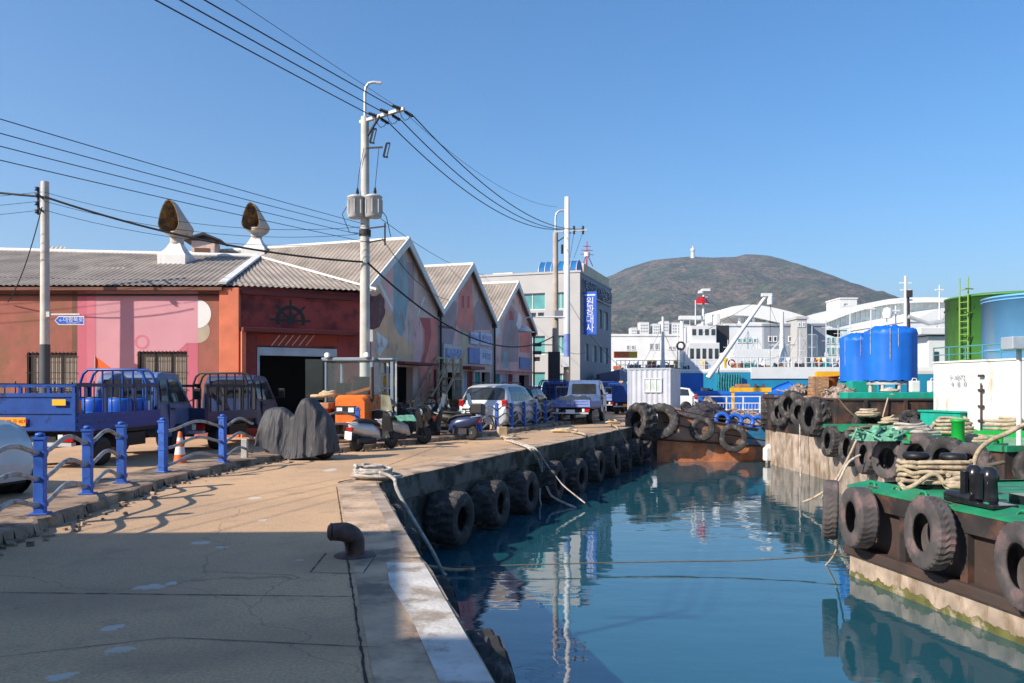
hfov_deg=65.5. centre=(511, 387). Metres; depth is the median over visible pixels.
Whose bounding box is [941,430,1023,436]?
deck coaming
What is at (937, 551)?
fender tyre
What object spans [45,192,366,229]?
overhead cable
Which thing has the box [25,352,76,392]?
window
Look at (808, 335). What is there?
window
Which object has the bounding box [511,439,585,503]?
mooring rope
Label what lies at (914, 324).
white shed
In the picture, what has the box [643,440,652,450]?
fender tyre
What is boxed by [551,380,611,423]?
flatbed truck
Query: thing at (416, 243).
overhead cable
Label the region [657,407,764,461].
rusty barge
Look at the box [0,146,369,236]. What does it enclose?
overhead cable
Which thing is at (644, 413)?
fender tyre
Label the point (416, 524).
mooring rope
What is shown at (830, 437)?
fender tyre
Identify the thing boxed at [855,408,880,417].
rope pile
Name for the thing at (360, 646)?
pavement joints
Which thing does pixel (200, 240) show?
overhead cable
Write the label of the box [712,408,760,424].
junk heap
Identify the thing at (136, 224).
overhead cable
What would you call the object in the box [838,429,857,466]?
fender tyre
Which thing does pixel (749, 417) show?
fender tyre
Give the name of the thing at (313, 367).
cab door
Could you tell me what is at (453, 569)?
mooring rope
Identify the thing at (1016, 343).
awning post
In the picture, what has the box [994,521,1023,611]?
fender tyre
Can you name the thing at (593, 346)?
window
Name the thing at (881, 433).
net heap
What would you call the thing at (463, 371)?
door
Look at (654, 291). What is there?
mountain
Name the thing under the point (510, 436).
rope pile
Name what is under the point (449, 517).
fender tyre
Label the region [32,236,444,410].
gabled warehouse
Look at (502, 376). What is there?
door
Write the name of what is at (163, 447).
railing fence
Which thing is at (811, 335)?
window
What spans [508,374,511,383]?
door
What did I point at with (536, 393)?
parked car
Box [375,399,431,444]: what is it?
scooter
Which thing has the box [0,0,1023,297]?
sky
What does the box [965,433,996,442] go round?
rope pile
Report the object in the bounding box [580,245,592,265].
roof antenna
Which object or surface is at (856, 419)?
fender tyre
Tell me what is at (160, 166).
overhead cable
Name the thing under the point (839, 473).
mooring rope
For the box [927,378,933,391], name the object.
jerry can
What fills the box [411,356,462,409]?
timber stair
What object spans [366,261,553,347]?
overhead cable
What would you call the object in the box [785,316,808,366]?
lift tower
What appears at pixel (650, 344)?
window
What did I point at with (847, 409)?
mooring rope
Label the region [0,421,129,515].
railing fence
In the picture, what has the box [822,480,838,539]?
fender tyre
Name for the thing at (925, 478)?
mooring rope
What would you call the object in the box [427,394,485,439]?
scooter
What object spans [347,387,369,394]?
timber offcut
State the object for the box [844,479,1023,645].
work barge
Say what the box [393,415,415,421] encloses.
cloth
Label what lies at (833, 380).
fish tub
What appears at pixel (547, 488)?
mooring rope
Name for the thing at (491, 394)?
parked car
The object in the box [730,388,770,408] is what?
gantry frame
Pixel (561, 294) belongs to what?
window
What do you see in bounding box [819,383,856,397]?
junk heap
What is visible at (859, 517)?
fender tyre
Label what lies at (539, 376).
window
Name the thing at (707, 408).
net heap
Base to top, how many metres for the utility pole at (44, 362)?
8.000 m
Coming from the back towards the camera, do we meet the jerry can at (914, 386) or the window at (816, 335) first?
the window at (816, 335)
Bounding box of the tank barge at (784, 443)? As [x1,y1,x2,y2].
[763,392,933,478]
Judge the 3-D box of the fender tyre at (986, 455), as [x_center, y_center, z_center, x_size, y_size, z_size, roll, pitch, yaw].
[9.405,1.600,16.303,0.305,0.956,0.979,6,-39,-20]
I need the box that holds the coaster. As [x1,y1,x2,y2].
[693,381,793,411]
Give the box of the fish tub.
[824,376,839,386]
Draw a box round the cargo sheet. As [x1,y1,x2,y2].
[558,395,591,400]
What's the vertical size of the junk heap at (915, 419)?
0.453 m
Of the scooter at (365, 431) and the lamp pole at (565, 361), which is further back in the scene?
the lamp pole at (565, 361)
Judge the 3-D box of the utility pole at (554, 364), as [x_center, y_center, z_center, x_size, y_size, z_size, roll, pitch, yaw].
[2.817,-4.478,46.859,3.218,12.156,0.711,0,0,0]
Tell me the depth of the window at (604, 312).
62.21 m
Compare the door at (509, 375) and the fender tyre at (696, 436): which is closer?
the fender tyre at (696, 436)
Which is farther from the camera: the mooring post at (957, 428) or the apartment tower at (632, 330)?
the apartment tower at (632, 330)
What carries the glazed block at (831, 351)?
on the far ground
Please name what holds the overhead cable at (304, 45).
attached to the utility pole at (364, 207)
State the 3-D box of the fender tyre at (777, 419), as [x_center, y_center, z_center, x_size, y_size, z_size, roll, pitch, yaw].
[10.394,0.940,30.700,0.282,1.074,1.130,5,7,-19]
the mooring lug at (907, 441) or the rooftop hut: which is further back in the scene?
the rooftop hut
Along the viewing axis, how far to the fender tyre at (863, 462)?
19.87 m
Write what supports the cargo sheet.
on the flatbed truck at (594, 390)
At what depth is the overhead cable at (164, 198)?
16.90 m
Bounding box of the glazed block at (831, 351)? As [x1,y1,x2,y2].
[826,328,849,364]
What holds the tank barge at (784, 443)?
on the water
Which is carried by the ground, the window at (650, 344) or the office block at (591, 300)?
the office block at (591, 300)
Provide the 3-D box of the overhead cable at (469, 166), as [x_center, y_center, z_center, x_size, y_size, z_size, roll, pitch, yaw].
[-0.494,-9.869,36.700,0.014,1.640,21.544,0,0,17]
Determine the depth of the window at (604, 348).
62.30 m
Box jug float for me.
[763,430,770,460]
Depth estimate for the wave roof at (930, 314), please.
158.00 m
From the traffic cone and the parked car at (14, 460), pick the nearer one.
the parked car at (14, 460)
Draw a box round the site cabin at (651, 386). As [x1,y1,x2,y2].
[627,368,680,416]
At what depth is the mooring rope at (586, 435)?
26.57 m
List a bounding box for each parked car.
[0,420,32,493]
[459,382,541,429]
[525,387,553,419]
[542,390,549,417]
[680,387,698,408]
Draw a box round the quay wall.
[393,437,656,548]
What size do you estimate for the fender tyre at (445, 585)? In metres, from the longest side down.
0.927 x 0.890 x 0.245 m
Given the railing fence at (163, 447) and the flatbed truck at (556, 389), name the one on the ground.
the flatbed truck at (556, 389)
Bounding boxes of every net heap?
[678,401,734,418]
[703,396,717,403]
[849,425,912,441]
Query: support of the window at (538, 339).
in the office block at (591, 300)
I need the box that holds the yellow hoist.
[815,371,839,394]
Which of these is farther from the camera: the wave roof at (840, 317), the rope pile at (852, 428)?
the wave roof at (840, 317)
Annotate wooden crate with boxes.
[808,376,828,386]
[808,387,828,397]
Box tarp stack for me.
[596,370,626,410]
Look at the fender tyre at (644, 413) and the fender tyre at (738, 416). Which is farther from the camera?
the fender tyre at (738, 416)
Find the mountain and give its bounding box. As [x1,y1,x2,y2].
[607,254,898,333]
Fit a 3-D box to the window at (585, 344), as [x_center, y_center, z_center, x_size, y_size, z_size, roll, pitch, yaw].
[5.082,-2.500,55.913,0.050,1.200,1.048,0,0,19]
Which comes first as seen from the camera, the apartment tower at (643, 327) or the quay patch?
the quay patch
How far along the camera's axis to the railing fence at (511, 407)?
30.47 m
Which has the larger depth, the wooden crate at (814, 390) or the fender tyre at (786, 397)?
the wooden crate at (814, 390)
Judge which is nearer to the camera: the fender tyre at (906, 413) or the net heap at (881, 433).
the net heap at (881, 433)
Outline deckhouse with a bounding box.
[932,343,1023,430]
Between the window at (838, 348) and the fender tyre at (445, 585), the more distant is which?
the window at (838, 348)
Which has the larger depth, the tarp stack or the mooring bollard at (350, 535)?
the tarp stack
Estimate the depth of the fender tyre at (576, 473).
23.44 m
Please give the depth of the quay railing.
49.98 m
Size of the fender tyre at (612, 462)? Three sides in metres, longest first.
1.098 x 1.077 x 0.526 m
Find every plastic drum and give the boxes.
[81,397,101,412]
[108,397,131,411]
[130,397,146,410]
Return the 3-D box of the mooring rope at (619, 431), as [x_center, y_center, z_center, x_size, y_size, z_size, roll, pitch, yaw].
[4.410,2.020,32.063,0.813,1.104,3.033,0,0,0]
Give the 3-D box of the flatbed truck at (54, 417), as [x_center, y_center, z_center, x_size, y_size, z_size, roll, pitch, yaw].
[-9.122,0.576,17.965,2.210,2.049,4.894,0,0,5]
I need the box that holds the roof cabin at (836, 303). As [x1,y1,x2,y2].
[825,298,857,310]
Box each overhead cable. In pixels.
[0,119,362,223]
[0,133,369,230]
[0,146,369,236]
[0,160,369,242]
[0,192,43,196]
[8,207,41,301]
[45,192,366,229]
[45,196,362,262]
[45,201,366,236]
[45,210,366,245]
[155,0,367,113]
[179,0,379,110]
[204,0,391,106]
[236,0,393,104]
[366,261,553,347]
[380,218,484,274]
[382,238,448,299]
[389,123,561,229]
[401,120,571,229]
[404,112,553,206]
[413,116,579,229]
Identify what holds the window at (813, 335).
in the fish market wing
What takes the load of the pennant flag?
attached to the flatbed truck at (54, 417)
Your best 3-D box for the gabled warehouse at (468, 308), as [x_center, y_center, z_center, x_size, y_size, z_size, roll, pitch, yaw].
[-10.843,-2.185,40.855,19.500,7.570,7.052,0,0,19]
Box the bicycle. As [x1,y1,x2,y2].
[446,408,493,433]
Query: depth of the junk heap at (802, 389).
31.60 m
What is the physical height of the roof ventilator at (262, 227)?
2.282 m
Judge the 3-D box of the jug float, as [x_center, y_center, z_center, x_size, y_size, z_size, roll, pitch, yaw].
[10.529,2.137,32.500,0.520,1.650,0.280,0,0,-17]
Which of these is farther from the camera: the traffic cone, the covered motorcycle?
the covered motorcycle
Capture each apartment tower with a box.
[629,328,636,333]
[637,322,648,333]
[650,324,659,333]
[658,321,668,333]
[669,323,679,333]
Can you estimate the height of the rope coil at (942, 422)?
0.520 m
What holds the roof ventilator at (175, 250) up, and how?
on the long warehouse at (275, 337)
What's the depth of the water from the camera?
11.84 m
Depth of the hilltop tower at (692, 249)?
2554.69 m
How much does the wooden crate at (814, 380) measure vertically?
0.420 m
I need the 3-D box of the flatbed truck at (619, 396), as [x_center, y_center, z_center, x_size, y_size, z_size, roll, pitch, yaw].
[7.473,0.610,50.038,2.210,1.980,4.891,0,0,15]
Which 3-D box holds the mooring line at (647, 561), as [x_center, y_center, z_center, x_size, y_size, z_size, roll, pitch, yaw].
[2.299,2.912,13.527,7.016,0.210,0.177,0,0,-2]
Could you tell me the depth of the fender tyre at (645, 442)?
32.55 m
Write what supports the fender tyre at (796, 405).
attached to the tank barge at (784, 443)
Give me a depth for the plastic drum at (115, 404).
17.24 m
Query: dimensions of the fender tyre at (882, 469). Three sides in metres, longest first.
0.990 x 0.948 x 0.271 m
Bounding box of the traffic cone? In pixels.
[173,431,186,462]
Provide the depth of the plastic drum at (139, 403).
17.87 m
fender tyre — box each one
[391,504,405,526]
[405,527,422,558]
[425,489,473,545]
[436,575,460,619]
[466,628,515,682]
[470,480,509,527]
[506,470,538,513]
[535,460,564,500]
[562,458,587,492]
[583,450,604,482]
[600,446,620,476]
[615,443,631,470]
[625,402,656,438]
[627,439,643,464]
[633,421,640,429]
[633,437,650,446]
[642,452,653,463]
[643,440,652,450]
[652,403,680,438]
[689,416,714,441]
[714,412,729,422]
[718,423,747,451]
[729,413,742,424]
[742,414,754,426]
[750,415,760,427]
[761,394,773,429]
[770,398,789,425]
[770,401,776,429]
[778,390,801,418]
[790,399,804,425]
[799,396,830,436]
[821,425,840,456]
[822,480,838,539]
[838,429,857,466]
[839,487,878,548]
[852,415,881,423]
[854,440,877,474]
[871,441,900,479]
[896,410,919,421]
[897,433,938,459]
[904,495,957,570]
[924,437,970,479]
[951,442,996,469]
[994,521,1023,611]
[1012,448,1023,478]
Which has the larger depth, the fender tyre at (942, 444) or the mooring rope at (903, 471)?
the fender tyre at (942, 444)
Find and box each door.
[305,359,322,399]
[463,371,464,395]
[467,371,471,388]
[475,372,478,383]
[500,374,505,383]
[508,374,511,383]
[968,374,983,429]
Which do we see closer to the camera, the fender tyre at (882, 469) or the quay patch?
the quay patch
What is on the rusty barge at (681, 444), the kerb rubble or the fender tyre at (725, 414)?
the fender tyre at (725, 414)
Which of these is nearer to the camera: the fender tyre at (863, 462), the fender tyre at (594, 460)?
the fender tyre at (863, 462)
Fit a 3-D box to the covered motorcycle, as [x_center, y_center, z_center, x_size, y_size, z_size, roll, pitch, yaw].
[-4.818,0.903,17.941,1.789,1.395,0.851,0,0,12]
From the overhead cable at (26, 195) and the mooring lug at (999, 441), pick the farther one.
the overhead cable at (26, 195)
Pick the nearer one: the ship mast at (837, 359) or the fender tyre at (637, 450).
the fender tyre at (637, 450)
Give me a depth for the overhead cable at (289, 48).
19.04 m
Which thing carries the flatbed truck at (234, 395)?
on the ground
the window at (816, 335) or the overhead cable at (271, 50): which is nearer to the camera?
the overhead cable at (271, 50)
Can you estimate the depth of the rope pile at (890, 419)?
25.05 m
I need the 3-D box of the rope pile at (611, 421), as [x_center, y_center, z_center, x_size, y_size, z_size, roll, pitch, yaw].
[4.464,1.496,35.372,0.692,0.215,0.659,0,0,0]
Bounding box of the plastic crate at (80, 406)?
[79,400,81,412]
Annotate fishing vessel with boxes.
[611,288,739,390]
[702,293,839,394]
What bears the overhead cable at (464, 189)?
attached to the utility pole at (364, 207)
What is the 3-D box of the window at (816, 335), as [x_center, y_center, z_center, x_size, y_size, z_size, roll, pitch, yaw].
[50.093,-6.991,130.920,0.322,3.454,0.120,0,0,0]
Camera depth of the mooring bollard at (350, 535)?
7.51 m
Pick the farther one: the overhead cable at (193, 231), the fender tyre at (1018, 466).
the overhead cable at (193, 231)
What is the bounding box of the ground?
[0,411,657,682]
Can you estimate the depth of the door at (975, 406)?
22.30 m
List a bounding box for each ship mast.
[789,332,813,363]
[825,330,842,361]
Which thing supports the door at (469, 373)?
in the gabled warehouse at (468, 308)
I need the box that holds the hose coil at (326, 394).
[310,390,338,397]
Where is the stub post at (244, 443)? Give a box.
[241,439,247,457]
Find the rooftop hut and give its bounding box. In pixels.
[184,233,227,252]
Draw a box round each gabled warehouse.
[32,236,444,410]
[424,262,497,406]
[482,281,537,385]
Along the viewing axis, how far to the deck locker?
23.43 m
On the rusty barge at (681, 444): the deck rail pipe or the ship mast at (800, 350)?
the deck rail pipe
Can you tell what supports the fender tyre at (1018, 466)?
attached to the deck barge at (1005, 453)
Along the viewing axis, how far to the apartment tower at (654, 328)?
720.00 m
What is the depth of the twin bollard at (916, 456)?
12.39 m
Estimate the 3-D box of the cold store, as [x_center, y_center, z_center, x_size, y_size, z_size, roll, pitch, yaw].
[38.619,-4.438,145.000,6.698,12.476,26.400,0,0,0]
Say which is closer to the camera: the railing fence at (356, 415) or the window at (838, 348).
the railing fence at (356, 415)
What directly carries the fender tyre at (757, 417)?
on the rusty barge at (681, 444)
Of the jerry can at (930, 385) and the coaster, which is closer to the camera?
the jerry can at (930, 385)
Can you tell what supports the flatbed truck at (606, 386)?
on the ground
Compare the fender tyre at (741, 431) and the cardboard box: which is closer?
the cardboard box
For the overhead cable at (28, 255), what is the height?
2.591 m
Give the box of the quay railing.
[692,396,760,412]
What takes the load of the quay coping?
on the quay wall
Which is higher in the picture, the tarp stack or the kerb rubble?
the tarp stack
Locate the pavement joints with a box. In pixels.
[7,439,464,682]
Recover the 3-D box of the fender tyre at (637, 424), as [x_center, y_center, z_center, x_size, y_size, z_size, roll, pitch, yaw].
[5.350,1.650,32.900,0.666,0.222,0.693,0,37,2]
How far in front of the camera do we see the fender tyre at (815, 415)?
26.67 m
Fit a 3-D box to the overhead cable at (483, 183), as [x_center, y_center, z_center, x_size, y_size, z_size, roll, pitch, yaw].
[0.487,-8.688,36.372,0.036,1.348,22.128,0,0,19]
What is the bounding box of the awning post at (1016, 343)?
[1001,336,1023,444]
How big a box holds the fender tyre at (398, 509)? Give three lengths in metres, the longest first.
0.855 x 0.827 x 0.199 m
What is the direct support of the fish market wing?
on the far ground
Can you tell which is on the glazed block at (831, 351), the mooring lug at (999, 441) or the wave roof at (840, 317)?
the wave roof at (840, 317)
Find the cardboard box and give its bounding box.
[497,427,506,436]
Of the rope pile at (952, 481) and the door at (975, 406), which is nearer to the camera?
the rope pile at (952, 481)
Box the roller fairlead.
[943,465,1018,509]
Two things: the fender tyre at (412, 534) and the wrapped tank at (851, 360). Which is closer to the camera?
the fender tyre at (412, 534)
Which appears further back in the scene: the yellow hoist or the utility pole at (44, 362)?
the yellow hoist
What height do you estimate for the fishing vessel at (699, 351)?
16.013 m
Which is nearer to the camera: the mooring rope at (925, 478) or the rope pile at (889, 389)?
the mooring rope at (925, 478)
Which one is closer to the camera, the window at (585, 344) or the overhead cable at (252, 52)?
the overhead cable at (252, 52)
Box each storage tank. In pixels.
[944,277,1023,360]
[980,293,1023,359]
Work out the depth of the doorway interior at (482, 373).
41.14 m
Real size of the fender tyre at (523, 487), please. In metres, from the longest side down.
1.053 x 1.024 x 0.566 m
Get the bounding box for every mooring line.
[447,553,846,567]
[825,480,864,564]
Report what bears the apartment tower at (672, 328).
on the far ground
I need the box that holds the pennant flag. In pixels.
[95,355,109,376]
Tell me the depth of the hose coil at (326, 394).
22.83 m
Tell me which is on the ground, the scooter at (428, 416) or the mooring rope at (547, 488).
the scooter at (428, 416)
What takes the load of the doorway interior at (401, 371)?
in the gabled warehouse at (405, 328)
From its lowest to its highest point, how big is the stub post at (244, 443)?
0.400 m
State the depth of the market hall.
165.00 m
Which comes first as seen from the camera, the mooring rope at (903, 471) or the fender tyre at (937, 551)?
the fender tyre at (937, 551)
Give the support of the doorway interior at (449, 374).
in the gabled warehouse at (468, 308)
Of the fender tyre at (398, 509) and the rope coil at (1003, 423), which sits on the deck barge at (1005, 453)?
the rope coil at (1003, 423)
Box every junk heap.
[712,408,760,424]
[776,382,818,396]
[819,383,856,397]
[899,413,921,423]
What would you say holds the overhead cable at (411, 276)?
attached to the utility pole at (364, 207)
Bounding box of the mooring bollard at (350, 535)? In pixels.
[327,522,375,559]
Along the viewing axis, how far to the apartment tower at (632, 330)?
720.00 m
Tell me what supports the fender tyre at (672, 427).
hanging from the rusty barge at (681, 444)
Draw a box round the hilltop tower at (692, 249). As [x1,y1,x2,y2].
[690,246,694,257]
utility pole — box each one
[34,181,50,392]
[342,81,412,356]
[533,209,586,379]
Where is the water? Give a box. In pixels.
[338,449,1023,682]
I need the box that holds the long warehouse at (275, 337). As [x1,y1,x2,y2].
[0,246,378,436]
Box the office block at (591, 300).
[479,260,611,389]
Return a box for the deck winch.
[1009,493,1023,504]
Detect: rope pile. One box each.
[350,463,402,479]
[500,434,521,438]
[551,428,577,432]
[605,419,619,423]
[847,424,878,433]
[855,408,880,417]
[877,415,900,423]
[880,387,899,394]
[886,422,939,434]
[942,472,959,490]
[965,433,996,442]
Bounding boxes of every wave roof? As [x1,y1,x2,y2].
[705,305,839,336]
[808,297,947,327]
[889,308,944,321]
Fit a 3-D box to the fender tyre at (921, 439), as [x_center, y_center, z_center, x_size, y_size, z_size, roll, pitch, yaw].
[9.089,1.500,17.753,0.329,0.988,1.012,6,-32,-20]
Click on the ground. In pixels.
(250, 541)
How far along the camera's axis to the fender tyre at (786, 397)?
29.84 m
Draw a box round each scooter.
[344,395,397,451]
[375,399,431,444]
[394,398,435,430]
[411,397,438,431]
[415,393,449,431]
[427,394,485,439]
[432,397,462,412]
[434,393,483,433]
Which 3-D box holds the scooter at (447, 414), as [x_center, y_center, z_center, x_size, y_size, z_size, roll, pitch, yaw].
[-1.859,0.893,27.659,1.842,1.420,0.850,0,5,15]
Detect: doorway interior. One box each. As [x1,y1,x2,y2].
[389,366,405,408]
[448,372,451,406]
[481,372,484,383]
[519,375,523,385]
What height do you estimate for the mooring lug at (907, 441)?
0.200 m
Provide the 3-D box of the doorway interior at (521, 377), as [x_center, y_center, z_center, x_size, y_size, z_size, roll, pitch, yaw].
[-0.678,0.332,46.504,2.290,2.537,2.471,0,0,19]
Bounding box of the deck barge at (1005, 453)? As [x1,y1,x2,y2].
[823,424,1023,493]
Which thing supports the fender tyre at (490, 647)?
attached to the quay coping
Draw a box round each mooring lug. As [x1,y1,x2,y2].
[902,434,911,443]
[989,437,1007,445]
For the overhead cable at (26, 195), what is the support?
attached to the utility pole at (44, 362)
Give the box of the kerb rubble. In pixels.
[0,444,409,555]
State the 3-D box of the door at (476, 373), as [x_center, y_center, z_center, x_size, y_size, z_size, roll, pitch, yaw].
[-1.774,0.406,39.101,0.120,2.368,0.742,0,0,19]
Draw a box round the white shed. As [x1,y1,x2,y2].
[847,319,944,332]
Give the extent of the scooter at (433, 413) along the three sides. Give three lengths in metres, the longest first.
1.842 x 1.420 x 0.850 m
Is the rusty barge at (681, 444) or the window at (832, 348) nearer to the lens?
the rusty barge at (681, 444)
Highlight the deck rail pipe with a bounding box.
[675,409,760,426]
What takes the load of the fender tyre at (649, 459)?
on the fender tyre
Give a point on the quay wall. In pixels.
(417, 505)
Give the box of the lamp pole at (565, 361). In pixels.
[518,196,569,416]
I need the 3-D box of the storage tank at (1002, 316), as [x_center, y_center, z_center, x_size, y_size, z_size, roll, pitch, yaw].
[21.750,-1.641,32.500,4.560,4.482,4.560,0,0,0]
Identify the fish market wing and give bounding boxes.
[761,323,827,366]
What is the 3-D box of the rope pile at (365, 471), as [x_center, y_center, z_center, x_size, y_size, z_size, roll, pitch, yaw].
[-2.371,1.458,13.938,0.913,0.288,0.660,0,0,0]
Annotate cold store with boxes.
[720,323,762,367]
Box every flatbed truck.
[0,368,201,464]
[156,372,284,448]
[523,380,569,416]
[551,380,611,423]
[602,381,620,411]
[612,382,626,413]
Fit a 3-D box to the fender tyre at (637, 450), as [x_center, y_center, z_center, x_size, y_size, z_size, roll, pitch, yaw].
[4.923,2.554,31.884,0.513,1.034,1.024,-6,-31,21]
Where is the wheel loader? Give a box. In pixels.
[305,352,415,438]
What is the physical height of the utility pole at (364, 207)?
11.939 m
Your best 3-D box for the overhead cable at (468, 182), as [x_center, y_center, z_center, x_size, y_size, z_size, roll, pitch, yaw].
[-0.005,-8.683,36.526,0.036,1.359,21.814,0,0,20]
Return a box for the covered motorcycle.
[254,397,339,459]
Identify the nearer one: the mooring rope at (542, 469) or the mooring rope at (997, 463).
the mooring rope at (997, 463)
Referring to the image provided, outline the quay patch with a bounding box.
[386,562,493,682]
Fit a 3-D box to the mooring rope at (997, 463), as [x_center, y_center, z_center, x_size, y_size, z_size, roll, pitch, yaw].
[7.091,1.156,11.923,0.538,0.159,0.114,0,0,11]
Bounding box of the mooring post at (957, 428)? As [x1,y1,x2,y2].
[950,419,965,441]
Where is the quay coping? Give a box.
[338,425,760,682]
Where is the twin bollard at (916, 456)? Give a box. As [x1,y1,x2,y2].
[895,452,967,489]
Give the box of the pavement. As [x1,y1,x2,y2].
[0,416,598,545]
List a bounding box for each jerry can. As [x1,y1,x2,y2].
[909,378,919,391]
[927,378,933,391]
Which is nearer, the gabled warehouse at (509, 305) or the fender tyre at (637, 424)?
the fender tyre at (637, 424)
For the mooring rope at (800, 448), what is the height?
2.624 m
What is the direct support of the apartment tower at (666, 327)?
on the far ground
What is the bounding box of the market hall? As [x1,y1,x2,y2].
[611,334,679,369]
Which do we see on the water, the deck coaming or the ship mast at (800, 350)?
the ship mast at (800, 350)
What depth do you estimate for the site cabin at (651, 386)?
44.65 m
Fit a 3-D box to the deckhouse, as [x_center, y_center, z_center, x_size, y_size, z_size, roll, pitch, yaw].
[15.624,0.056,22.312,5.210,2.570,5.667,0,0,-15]
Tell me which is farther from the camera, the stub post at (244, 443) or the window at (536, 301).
the window at (536, 301)
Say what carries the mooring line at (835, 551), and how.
attached to the work barge at (964, 585)
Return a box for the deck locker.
[917,410,967,430]
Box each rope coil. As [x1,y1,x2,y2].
[932,416,976,433]
[983,416,1023,430]
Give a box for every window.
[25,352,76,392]
[139,351,187,392]
[524,293,544,309]
[532,336,544,354]
[532,372,544,386]
[558,292,563,308]
[559,335,563,353]
[585,344,586,360]
[593,346,594,361]
[604,312,605,329]
[604,348,605,362]
[644,378,661,391]
[649,343,653,349]
[808,335,809,355]
[811,335,812,355]
[813,335,814,355]
[816,335,817,355]
[831,347,834,354]
[836,347,839,354]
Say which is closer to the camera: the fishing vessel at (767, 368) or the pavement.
the pavement
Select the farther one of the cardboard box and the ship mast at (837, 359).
the ship mast at (837, 359)
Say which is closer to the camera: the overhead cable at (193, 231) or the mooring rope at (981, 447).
the mooring rope at (981, 447)
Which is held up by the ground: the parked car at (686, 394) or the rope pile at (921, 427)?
the parked car at (686, 394)
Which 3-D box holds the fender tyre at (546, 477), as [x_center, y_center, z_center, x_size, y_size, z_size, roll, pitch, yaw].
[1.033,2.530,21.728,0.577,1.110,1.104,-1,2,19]
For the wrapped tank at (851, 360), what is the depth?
29.78 m
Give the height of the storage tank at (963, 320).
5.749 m
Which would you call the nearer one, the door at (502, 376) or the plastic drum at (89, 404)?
the plastic drum at (89, 404)
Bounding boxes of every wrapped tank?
[839,332,875,391]
[863,324,917,391]
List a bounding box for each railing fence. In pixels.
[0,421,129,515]
[154,414,253,472]
[329,407,360,436]
[478,400,558,431]
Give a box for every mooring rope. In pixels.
[379,471,446,574]
[428,564,474,571]
[504,439,576,507]
[507,439,542,504]
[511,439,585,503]
[571,431,594,449]
[610,424,627,442]
[799,424,800,475]
[802,440,857,502]
[821,454,860,498]
[837,398,866,423]
[882,398,888,417]
[895,458,971,485]
[896,472,948,489]
[966,460,1004,467]
[972,423,1023,464]
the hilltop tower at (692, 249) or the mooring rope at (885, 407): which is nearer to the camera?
the mooring rope at (885, 407)
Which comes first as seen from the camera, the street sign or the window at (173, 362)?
the street sign
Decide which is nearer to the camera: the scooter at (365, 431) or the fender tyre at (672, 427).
the scooter at (365, 431)
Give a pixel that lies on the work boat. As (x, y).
(930, 339)
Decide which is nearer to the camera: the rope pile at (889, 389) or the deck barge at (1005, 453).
the deck barge at (1005, 453)
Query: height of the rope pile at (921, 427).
0.394 m
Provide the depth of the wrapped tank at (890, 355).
27.71 m
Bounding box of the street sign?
[46,312,83,324]
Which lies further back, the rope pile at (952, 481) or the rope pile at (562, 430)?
the rope pile at (562, 430)
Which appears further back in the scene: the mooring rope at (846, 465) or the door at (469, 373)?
the door at (469, 373)
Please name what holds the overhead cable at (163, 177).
attached to the utility pole at (364, 207)
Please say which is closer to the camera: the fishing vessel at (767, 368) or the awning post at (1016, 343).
the awning post at (1016, 343)
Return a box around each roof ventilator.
[157,199,195,263]
[241,202,269,254]
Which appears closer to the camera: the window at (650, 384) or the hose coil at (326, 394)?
the hose coil at (326, 394)
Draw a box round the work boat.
[846,276,944,391]
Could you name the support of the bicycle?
on the ground
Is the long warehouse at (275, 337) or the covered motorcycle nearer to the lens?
the covered motorcycle
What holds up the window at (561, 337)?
in the office block at (591, 300)
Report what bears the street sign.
attached to the utility pole at (44, 362)

